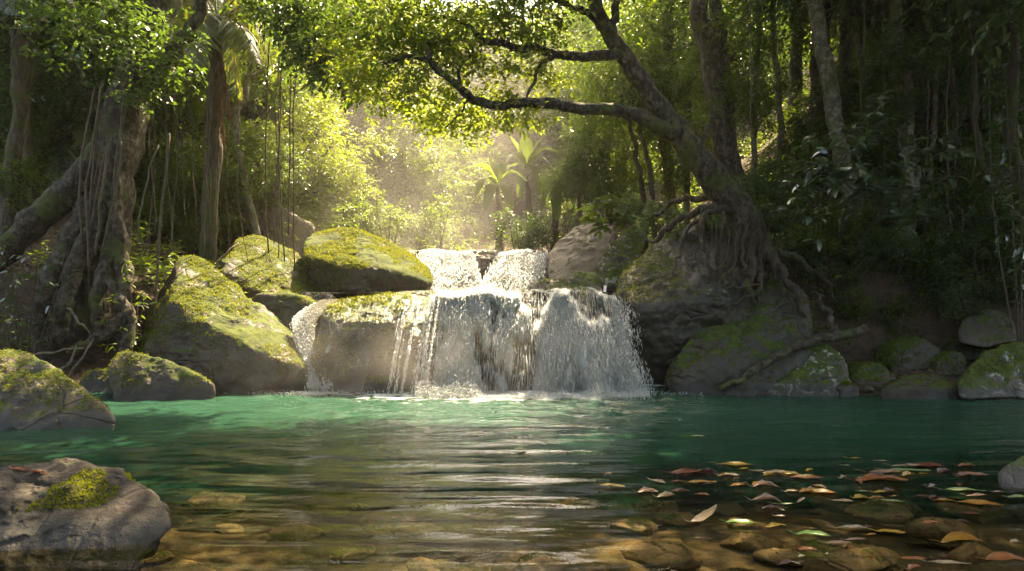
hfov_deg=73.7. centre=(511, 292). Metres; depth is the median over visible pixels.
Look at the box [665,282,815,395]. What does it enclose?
boulder
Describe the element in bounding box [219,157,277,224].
bush
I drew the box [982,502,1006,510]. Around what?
bed stone
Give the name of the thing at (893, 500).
fallen leaf
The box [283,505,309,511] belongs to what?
bed stone
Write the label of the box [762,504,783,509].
fallen leaf
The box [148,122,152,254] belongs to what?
hanging vine
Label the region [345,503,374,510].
bed stone
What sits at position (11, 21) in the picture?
tree
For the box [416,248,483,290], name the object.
waterfall
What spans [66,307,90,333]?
stick
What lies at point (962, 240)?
hanging vine
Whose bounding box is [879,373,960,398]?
boulder
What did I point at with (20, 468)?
fallen leaf
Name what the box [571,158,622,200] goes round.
bush
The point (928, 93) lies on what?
hanging vine
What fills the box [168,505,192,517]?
bed stone
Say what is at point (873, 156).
bush
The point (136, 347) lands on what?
shrub
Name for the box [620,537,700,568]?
bed stone
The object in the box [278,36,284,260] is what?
hanging vine
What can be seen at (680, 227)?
bush
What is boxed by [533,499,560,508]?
bed stone
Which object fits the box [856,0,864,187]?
hanging vine
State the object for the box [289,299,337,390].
waterfall
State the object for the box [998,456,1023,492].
boulder
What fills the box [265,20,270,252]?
hanging vine
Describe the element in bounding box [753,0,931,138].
tree
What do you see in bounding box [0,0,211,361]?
tree
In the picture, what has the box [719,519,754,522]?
fallen leaf
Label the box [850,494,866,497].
fallen leaf
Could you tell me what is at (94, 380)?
boulder
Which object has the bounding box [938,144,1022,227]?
bush
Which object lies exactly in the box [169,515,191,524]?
bed stone
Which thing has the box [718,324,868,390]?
log
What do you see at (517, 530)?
bed stone
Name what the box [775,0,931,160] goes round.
tree
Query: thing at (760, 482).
fallen leaf
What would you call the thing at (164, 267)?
undergrowth
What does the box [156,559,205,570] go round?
bed stone
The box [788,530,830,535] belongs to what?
fallen leaf
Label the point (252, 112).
tree
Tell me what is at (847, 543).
fallen leaf
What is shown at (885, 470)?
fallen leaf
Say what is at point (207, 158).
hanging vine
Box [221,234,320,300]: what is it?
boulder
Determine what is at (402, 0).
sky
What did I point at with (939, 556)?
bed stone
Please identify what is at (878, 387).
shore stone
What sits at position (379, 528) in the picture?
bed stone
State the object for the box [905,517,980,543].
bed stone
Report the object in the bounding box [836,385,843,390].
shore stone
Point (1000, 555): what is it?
fallen leaf
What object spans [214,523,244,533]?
bed stone
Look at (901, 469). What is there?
fallen leaf
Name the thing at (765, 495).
fallen leaf
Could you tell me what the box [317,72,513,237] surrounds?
tree
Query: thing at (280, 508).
bed stone
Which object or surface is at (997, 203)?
bush
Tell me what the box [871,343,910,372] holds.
bush
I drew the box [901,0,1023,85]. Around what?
tree
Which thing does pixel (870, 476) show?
fallen leaf
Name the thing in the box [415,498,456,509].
bed stone
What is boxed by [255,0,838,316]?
tree
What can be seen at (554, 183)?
tree
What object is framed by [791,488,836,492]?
fallen leaf
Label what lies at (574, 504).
bed stone
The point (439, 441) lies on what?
water
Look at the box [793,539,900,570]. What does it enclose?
bed stone
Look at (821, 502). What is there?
bed stone
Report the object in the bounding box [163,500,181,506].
bed stone
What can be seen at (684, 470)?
fallen leaf
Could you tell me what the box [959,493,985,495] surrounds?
fallen leaf
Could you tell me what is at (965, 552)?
bed stone
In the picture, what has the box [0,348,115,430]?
boulder
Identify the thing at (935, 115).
tree
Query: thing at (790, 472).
fallen leaf
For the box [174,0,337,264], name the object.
palm tree
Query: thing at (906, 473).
fallen leaf
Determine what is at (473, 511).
bed stone
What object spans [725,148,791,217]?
bush
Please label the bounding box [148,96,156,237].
hanging vine
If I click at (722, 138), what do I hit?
tree
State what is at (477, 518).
bed stone
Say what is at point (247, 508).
bed stone
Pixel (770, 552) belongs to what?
bed stone
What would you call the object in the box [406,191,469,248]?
bush
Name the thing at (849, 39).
tree
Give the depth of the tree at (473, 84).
27.54 m
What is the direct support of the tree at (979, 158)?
on the ground
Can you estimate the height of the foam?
0.325 m
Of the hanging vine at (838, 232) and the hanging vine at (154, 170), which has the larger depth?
the hanging vine at (154, 170)
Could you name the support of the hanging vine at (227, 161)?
hanging from the tree at (92, 189)
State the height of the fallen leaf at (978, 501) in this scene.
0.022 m
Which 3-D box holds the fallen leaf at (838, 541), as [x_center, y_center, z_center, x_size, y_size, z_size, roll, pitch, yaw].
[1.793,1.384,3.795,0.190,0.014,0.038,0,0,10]
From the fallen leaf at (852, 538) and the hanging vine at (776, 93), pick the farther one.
the hanging vine at (776, 93)
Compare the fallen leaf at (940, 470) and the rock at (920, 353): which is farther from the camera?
the rock at (920, 353)
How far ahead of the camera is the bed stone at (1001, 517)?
5.11 m
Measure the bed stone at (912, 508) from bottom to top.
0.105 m
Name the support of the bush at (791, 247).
on the ground
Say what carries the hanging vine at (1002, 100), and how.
hanging from the tree at (1013, 72)
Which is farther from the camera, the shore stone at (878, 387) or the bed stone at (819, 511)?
the shore stone at (878, 387)
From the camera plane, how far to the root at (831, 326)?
9.99 m
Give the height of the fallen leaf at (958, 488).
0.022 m
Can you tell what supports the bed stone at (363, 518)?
on the ground
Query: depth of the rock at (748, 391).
9.29 m
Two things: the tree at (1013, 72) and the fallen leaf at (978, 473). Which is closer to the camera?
the fallen leaf at (978, 473)
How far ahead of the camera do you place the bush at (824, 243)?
10.80 m
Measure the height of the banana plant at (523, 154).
3.621 m
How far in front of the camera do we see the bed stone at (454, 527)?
4.67 m
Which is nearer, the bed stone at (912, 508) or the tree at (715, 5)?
the bed stone at (912, 508)
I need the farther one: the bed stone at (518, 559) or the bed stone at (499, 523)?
the bed stone at (499, 523)
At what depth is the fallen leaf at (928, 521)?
4.14 m
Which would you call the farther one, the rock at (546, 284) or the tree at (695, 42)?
the tree at (695, 42)
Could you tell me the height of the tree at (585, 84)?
5.834 m
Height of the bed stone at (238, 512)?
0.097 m
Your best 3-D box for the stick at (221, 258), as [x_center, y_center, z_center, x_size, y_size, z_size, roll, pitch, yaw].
[-4.521,-0.592,10.838,0.069,0.442,0.418,0,0,40]
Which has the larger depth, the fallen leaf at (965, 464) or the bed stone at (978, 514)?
the fallen leaf at (965, 464)
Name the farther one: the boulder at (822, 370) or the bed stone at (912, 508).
the boulder at (822, 370)
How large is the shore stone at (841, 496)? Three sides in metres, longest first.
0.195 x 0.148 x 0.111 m
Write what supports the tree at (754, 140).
on the ground
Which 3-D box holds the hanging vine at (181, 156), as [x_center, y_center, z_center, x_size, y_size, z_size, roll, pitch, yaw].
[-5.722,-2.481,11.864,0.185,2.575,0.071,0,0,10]
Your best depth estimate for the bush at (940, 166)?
12.81 m
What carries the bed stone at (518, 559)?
on the ground
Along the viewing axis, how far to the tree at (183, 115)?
14.13 m
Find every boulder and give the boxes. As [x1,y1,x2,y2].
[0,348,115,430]
[0,457,171,570]
[79,368,112,392]
[107,350,215,400]
[137,254,310,393]
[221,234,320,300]
[241,205,315,259]
[302,226,432,298]
[309,292,446,394]
[546,223,617,281]
[594,226,648,291]
[614,224,752,384]
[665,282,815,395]
[763,342,851,396]
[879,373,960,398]
[956,340,1023,399]
[957,309,1016,348]
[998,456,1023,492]
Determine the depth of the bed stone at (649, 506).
5.91 m
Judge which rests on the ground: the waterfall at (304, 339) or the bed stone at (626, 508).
the bed stone at (626, 508)
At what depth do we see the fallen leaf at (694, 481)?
5.02 m
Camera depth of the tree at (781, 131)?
14.54 m
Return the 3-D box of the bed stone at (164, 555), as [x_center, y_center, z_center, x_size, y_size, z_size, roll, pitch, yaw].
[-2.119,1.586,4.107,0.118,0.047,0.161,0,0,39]
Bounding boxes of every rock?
[253,291,316,333]
[301,291,339,302]
[523,278,566,290]
[566,271,602,290]
[723,386,757,396]
[839,381,858,396]
[847,360,890,382]
[872,335,939,370]
[931,349,966,374]
[941,339,986,360]
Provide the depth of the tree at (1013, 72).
11.46 m
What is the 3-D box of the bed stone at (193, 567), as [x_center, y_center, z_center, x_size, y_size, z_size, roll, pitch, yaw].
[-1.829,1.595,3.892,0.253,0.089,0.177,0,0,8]
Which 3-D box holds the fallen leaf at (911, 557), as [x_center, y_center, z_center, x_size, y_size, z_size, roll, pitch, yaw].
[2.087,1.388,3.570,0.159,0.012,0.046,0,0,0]
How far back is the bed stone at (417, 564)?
3.92 m
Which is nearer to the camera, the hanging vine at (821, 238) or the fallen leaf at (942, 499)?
the fallen leaf at (942, 499)
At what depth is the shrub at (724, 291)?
9.79 m
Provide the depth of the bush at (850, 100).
13.82 m
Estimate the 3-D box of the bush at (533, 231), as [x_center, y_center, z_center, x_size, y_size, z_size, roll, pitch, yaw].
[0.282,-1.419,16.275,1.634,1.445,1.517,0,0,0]
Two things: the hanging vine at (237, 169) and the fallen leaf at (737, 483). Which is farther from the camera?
the hanging vine at (237, 169)
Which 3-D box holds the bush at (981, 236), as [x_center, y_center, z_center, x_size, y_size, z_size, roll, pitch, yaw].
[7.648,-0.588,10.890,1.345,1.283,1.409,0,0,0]
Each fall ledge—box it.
[393,287,637,390]
[407,249,547,278]
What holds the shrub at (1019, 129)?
on the ground
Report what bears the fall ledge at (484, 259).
on the ground
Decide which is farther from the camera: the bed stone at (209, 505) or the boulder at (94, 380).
the boulder at (94, 380)
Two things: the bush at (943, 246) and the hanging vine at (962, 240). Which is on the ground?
the bush at (943, 246)
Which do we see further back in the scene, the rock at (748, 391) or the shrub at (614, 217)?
the shrub at (614, 217)
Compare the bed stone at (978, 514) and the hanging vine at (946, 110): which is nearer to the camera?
the bed stone at (978, 514)
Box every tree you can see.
[0,0,75,236]
[0,0,102,170]
[0,0,118,200]
[0,0,177,205]
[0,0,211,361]
[47,0,268,145]
[63,3,257,240]
[149,0,389,219]
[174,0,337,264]
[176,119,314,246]
[191,0,350,158]
[199,0,413,168]
[232,74,398,228]
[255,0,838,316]
[286,0,448,198]
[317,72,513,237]
[391,4,575,196]
[534,0,672,223]
[536,119,628,225]
[547,0,769,226]
[658,0,807,195]
[668,0,829,230]
[683,31,698,223]
[723,0,876,127]
[727,0,982,212]
[737,0,1022,248]
[750,3,761,198]
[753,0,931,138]
[770,4,785,179]
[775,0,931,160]
[784,1,853,91]
[808,2,917,129]
[832,0,1023,202]
[836,0,939,205]
[870,1,1023,126]
[871,0,1023,188]
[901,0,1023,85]
[949,0,960,178]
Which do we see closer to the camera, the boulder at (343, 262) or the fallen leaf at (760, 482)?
the fallen leaf at (760, 482)
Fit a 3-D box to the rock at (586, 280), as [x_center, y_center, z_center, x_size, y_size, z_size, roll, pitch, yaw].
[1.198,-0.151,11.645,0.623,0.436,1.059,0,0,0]
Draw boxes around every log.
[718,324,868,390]
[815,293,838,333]
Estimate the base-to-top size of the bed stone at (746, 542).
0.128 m
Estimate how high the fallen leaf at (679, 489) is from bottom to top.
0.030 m
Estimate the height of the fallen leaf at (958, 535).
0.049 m
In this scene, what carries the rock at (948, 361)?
on the ground
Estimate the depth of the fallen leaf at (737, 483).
4.95 m
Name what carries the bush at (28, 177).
on the ground
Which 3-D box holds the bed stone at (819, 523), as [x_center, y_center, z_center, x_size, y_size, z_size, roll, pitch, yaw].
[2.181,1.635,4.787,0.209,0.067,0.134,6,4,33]
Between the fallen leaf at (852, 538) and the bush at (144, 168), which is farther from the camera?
the bush at (144, 168)
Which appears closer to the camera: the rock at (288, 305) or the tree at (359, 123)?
the rock at (288, 305)
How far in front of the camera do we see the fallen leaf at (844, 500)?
4.57 m
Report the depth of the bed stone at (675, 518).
4.91 m
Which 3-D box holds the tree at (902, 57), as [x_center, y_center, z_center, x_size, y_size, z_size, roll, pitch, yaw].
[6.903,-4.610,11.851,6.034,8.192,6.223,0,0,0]
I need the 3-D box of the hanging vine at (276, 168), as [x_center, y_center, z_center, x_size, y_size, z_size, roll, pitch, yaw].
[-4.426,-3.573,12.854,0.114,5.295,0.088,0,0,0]
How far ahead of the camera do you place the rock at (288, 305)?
10.90 m
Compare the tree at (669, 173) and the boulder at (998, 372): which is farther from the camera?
the tree at (669, 173)
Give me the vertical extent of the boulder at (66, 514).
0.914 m
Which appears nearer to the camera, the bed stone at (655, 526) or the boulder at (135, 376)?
the bed stone at (655, 526)
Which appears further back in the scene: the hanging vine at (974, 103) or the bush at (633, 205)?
the bush at (633, 205)
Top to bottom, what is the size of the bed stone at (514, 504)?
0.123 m
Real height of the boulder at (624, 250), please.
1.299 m
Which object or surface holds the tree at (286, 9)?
on the ground
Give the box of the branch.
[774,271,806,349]
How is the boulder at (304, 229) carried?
on the ground
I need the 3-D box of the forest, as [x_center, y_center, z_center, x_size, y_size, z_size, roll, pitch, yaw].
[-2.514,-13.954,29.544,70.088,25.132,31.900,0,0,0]
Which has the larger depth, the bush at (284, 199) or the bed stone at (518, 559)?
the bush at (284, 199)
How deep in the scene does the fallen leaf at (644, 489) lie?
4.78 m
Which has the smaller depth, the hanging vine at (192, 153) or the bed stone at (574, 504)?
the bed stone at (574, 504)
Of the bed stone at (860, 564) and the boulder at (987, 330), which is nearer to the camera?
the bed stone at (860, 564)
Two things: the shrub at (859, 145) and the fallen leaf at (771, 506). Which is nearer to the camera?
the fallen leaf at (771, 506)
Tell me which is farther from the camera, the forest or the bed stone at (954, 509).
the forest
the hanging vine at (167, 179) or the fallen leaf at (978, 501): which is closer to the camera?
the fallen leaf at (978, 501)
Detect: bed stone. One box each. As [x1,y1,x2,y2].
[144,550,174,563]
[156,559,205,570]
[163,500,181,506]
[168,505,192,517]
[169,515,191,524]
[169,564,215,570]
[187,491,244,512]
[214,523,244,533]
[218,506,251,518]
[221,518,239,521]
[241,506,251,511]
[268,521,322,540]
[274,503,299,511]
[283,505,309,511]
[310,505,349,516]
[329,545,375,563]
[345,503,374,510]
[359,514,369,520]
[362,521,393,535]
[366,510,415,523]
[386,517,433,538]
[394,521,445,538]
[405,557,441,570]
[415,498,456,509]
[426,559,470,570]
[441,524,466,531]
[458,505,502,517]
[473,528,495,535]
[474,514,493,520]
[474,515,527,531]
[491,548,568,570]
[496,497,537,511]
[509,527,528,533]
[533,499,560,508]
[536,503,553,511]
[555,497,597,510]
[585,562,611,570]
[606,503,635,513]
[609,518,657,531]
[610,521,653,535]
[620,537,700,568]
[634,500,676,512]
[653,511,701,526]
[662,565,716,570]
[710,502,746,515]
[719,531,782,552]
[727,517,770,529]
[752,547,803,566]
[774,505,788,509]
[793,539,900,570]
[808,519,836,528]
[809,495,849,508]
[809,508,834,515]
[844,500,914,524]
[877,523,901,525]
[895,499,924,514]
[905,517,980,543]
[928,552,948,559]
[932,502,983,519]
[948,541,993,565]
[973,512,986,516]
[977,510,1022,524]
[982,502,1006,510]
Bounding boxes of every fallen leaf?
[9,467,25,469]
[24,468,47,473]
[595,483,624,486]
[632,486,657,492]
[647,477,664,482]
[652,491,675,496]
[657,468,711,473]
[667,487,688,491]
[678,480,716,482]
[684,504,716,521]
[692,467,718,473]
[709,461,748,464]
[714,472,737,475]
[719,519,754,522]
[727,482,743,485]
[745,492,780,501]
[746,480,777,486]
[758,469,784,472]
[759,522,784,526]
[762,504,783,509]
[773,471,800,474]
[775,559,792,564]
[782,474,823,477]
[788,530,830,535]
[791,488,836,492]
[795,546,816,549]
[817,540,844,543]
[826,498,852,501]
[827,524,871,528]
[840,473,907,480]
[840,537,864,539]
[841,541,850,547]
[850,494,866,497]
[853,469,910,472]
[860,472,883,474]
[864,497,908,502]
[868,496,886,498]
[868,528,905,532]
[878,468,930,470]
[880,487,897,492]
[883,463,919,466]
[895,556,925,558]
[899,470,914,475]
[901,462,943,466]
[905,564,919,569]
[914,558,970,563]
[922,520,938,522]
[929,486,985,490]
[929,531,989,544]
[930,498,951,500]
[937,468,952,472]
[944,498,1002,504]
[952,472,969,475]
[953,463,973,465]
[954,472,988,474]
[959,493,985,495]
[973,551,1023,560]
[1001,494,1023,496]
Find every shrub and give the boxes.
[0,243,85,351]
[96,259,156,352]
[576,191,638,239]
[708,279,733,310]
[759,89,976,270]
[969,20,1023,341]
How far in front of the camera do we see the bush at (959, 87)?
14.01 m
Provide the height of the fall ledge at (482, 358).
2.104 m
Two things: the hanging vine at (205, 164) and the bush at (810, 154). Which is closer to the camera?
the hanging vine at (205, 164)
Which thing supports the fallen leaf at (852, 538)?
on the water
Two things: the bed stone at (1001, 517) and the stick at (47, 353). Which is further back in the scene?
the stick at (47, 353)
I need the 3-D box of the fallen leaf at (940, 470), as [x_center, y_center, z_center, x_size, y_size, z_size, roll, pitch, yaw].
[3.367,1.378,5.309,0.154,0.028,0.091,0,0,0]
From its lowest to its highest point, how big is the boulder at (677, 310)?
3.190 m
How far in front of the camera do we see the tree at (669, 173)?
16.12 m
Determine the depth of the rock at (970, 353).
10.39 m
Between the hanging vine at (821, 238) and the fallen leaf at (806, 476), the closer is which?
the fallen leaf at (806, 476)
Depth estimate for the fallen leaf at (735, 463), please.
5.54 m
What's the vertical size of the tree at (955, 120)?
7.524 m
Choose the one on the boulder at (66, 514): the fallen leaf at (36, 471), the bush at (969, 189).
the fallen leaf at (36, 471)
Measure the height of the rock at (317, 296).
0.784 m
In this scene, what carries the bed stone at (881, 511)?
on the ground
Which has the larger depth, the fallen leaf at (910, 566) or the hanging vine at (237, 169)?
the hanging vine at (237, 169)
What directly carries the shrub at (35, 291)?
on the ground
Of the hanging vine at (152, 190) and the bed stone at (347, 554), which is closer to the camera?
the bed stone at (347, 554)
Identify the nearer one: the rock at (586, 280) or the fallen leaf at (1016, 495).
the fallen leaf at (1016, 495)
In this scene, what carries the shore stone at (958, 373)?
on the ground
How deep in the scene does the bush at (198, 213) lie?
13.98 m
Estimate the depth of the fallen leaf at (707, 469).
5.28 m
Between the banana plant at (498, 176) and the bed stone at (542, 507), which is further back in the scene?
the banana plant at (498, 176)
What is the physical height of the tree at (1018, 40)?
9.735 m
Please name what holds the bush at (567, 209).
on the ground
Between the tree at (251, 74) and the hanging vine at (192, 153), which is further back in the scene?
the tree at (251, 74)
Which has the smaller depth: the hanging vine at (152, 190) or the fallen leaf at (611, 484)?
the fallen leaf at (611, 484)
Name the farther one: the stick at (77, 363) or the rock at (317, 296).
the rock at (317, 296)
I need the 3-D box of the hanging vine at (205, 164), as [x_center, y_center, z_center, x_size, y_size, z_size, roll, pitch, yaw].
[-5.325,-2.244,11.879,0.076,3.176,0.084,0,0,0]
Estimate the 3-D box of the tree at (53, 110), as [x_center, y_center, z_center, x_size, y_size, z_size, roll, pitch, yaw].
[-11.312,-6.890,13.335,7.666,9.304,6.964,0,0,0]
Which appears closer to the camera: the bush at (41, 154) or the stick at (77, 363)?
the stick at (77, 363)
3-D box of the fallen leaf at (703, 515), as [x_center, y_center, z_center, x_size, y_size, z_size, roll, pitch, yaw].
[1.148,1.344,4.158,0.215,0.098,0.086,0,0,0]
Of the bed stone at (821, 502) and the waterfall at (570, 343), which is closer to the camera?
the bed stone at (821, 502)
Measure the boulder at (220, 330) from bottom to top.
2.380 m
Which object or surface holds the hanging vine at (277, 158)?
hanging from the palm tree at (222, 34)
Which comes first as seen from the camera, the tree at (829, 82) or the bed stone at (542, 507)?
the bed stone at (542, 507)
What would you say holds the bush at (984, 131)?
on the ground
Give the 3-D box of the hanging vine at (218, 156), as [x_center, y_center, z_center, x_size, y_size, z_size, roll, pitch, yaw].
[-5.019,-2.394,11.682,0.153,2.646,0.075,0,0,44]
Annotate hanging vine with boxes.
[146,99,154,265]
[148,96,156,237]
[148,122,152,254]
[166,81,174,258]
[170,68,177,271]
[177,78,185,220]
[190,74,196,227]
[203,72,207,254]
[207,67,212,242]
[216,75,220,229]
[225,67,230,257]
[235,64,247,261]
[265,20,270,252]
[273,41,279,243]
[274,24,279,256]
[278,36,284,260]
[287,49,291,235]
[292,67,296,270]
[750,0,757,186]
[776,0,779,207]
[820,192,821,290]
[838,201,845,265]
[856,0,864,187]
[923,1,928,204]
[946,0,950,228]
[961,209,964,280]
[967,1,976,184]
[987,207,997,254]
[998,0,1004,213]
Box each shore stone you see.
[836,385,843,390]
[836,493,848,498]
[864,386,873,391]
[873,385,882,390]
[953,371,962,377]
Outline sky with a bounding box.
[339,0,656,100]
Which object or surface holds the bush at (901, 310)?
on the ground
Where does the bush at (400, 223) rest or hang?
on the ground
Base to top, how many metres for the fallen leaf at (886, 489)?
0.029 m
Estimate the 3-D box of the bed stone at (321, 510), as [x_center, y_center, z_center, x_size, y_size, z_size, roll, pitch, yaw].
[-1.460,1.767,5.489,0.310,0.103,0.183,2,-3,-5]
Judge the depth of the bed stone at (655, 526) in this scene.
4.82 m
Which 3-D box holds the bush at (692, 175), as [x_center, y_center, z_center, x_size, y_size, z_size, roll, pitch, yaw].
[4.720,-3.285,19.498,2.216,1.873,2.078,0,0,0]
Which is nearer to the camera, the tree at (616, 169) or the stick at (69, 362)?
the stick at (69, 362)
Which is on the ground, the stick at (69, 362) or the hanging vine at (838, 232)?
the stick at (69, 362)
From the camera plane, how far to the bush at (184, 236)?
13.46 m
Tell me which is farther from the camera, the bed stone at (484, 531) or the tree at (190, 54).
the tree at (190, 54)
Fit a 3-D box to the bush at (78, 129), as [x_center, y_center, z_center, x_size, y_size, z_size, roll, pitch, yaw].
[-9.053,-3.239,14.009,2.401,2.287,1.488,0,0,0]
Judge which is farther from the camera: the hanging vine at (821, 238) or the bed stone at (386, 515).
the hanging vine at (821, 238)
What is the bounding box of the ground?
[0,15,1023,570]
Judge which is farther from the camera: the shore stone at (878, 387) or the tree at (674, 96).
the tree at (674, 96)
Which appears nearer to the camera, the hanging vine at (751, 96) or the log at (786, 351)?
the log at (786, 351)
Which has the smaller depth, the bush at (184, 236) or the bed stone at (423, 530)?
the bed stone at (423, 530)
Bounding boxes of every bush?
[0,117,77,179]
[0,155,60,214]
[8,83,102,184]
[132,176,188,243]
[134,134,202,199]
[151,176,241,246]
[165,217,200,255]
[218,196,250,244]
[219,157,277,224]
[258,179,309,212]
[317,196,384,237]
[352,186,427,246]
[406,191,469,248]
[490,201,557,252]
[538,187,597,237]
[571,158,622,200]
[588,181,647,225]
[635,196,678,237]
[638,150,696,201]
[661,205,714,240]
[697,213,730,238]
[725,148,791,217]
[738,41,809,109]
[771,225,827,275]
[773,127,831,182]
[779,62,887,147]
[783,222,838,283]
[807,202,866,244]
[819,132,901,192]
[829,286,878,325]
[844,221,919,275]
[862,223,939,284]
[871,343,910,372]
[873,291,929,338]
[878,217,973,283]
[884,176,1009,247]
[897,235,948,281]
[903,265,973,320]
[919,131,1001,193]
[926,61,1023,146]
[927,254,1012,316]
[937,95,1023,171]
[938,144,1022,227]
[950,181,1023,261]
[951,219,1023,295]
[988,260,1023,306]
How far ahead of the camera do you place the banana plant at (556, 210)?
19.33 m
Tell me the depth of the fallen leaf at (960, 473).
5.19 m
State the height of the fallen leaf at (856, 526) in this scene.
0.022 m
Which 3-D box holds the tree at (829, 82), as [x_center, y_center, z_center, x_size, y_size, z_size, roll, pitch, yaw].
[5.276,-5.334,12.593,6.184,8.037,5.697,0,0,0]
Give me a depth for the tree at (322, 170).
16.76 m
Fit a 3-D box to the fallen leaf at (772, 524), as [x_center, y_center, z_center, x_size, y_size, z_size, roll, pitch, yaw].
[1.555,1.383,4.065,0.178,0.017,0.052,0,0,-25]
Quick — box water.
[0,384,1023,567]
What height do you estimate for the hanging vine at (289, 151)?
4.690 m
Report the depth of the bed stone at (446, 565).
3.92 m
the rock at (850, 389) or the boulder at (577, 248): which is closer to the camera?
the rock at (850, 389)
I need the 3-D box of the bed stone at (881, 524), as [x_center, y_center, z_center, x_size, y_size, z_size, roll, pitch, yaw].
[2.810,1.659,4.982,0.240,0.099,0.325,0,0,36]
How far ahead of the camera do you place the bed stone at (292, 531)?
4.46 m
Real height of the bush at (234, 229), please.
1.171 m
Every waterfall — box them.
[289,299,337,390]
[387,298,439,395]
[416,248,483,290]
[423,285,652,394]
[480,249,548,290]
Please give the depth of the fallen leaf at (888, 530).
3.99 m
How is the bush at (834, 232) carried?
on the ground
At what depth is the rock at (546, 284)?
11.37 m
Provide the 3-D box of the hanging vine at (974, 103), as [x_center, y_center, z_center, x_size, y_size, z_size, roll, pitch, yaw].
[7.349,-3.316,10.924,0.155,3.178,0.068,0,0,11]
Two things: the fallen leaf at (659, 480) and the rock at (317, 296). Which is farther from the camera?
the rock at (317, 296)
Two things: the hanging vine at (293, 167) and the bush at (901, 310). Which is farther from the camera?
the hanging vine at (293, 167)
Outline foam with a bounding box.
[253,372,702,401]
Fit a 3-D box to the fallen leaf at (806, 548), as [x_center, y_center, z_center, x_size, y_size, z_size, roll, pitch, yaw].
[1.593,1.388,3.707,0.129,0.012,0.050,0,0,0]
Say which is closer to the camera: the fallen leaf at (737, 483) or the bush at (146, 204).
the fallen leaf at (737, 483)
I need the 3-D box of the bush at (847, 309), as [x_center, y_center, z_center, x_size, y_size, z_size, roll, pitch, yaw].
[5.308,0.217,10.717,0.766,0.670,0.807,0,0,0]
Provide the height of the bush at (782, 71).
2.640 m
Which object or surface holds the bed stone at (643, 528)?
on the ground
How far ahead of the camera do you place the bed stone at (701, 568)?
3.85 m
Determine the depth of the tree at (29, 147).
13.27 m
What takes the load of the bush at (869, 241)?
on the ground
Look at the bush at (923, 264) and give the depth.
10.82 m
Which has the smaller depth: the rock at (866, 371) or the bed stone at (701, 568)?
the bed stone at (701, 568)
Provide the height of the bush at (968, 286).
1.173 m
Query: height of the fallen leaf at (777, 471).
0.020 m
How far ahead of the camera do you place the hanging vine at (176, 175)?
11.75 m
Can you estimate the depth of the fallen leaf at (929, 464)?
5.49 m
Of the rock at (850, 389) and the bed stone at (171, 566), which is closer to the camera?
the bed stone at (171, 566)
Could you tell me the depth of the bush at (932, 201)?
11.47 m
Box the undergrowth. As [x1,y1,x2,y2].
[0,15,1023,350]
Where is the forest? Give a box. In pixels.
[37,0,1007,206]
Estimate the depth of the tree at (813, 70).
15.08 m
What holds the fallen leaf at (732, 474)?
on the water
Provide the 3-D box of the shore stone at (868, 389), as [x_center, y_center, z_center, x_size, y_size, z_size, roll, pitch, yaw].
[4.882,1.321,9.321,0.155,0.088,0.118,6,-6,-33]
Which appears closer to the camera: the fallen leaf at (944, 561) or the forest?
the fallen leaf at (944, 561)
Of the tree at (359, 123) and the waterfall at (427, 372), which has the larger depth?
the tree at (359, 123)
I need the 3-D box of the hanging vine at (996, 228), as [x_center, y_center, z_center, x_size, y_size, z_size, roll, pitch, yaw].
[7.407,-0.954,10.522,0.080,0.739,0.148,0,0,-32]
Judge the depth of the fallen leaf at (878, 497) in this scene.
4.61 m
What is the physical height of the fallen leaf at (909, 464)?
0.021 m
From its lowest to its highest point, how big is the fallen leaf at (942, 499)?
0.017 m
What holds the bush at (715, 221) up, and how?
on the ground
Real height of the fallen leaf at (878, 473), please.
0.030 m
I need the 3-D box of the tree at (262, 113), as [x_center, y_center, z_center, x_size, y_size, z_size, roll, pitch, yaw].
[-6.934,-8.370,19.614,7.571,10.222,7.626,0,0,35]
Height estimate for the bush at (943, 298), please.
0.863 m
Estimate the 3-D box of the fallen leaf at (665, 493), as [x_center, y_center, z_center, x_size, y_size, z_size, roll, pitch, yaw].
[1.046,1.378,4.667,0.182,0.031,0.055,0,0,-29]
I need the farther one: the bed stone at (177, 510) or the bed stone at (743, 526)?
the bed stone at (177, 510)
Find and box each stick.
[31,348,83,355]
[60,345,76,369]
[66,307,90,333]
[68,338,93,377]
[214,242,238,268]
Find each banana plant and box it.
[472,160,527,250]
[505,131,558,241]
[540,169,573,249]
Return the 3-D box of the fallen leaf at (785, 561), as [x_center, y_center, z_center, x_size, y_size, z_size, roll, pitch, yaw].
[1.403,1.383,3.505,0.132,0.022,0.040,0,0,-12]
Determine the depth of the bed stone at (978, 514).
5.28 m
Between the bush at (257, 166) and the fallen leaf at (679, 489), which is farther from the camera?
the bush at (257, 166)
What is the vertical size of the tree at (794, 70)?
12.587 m
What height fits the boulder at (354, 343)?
1.684 m
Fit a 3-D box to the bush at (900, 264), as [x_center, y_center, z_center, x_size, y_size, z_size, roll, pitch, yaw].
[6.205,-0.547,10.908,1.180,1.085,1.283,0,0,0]
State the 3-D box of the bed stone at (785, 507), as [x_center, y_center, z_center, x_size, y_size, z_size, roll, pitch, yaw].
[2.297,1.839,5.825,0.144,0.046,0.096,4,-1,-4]
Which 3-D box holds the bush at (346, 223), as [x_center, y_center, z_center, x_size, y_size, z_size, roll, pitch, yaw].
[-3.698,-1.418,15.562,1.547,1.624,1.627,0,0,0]
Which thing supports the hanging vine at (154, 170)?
hanging from the tree at (286, 9)
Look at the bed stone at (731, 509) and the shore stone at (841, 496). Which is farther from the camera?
the shore stone at (841, 496)
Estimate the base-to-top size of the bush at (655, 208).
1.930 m

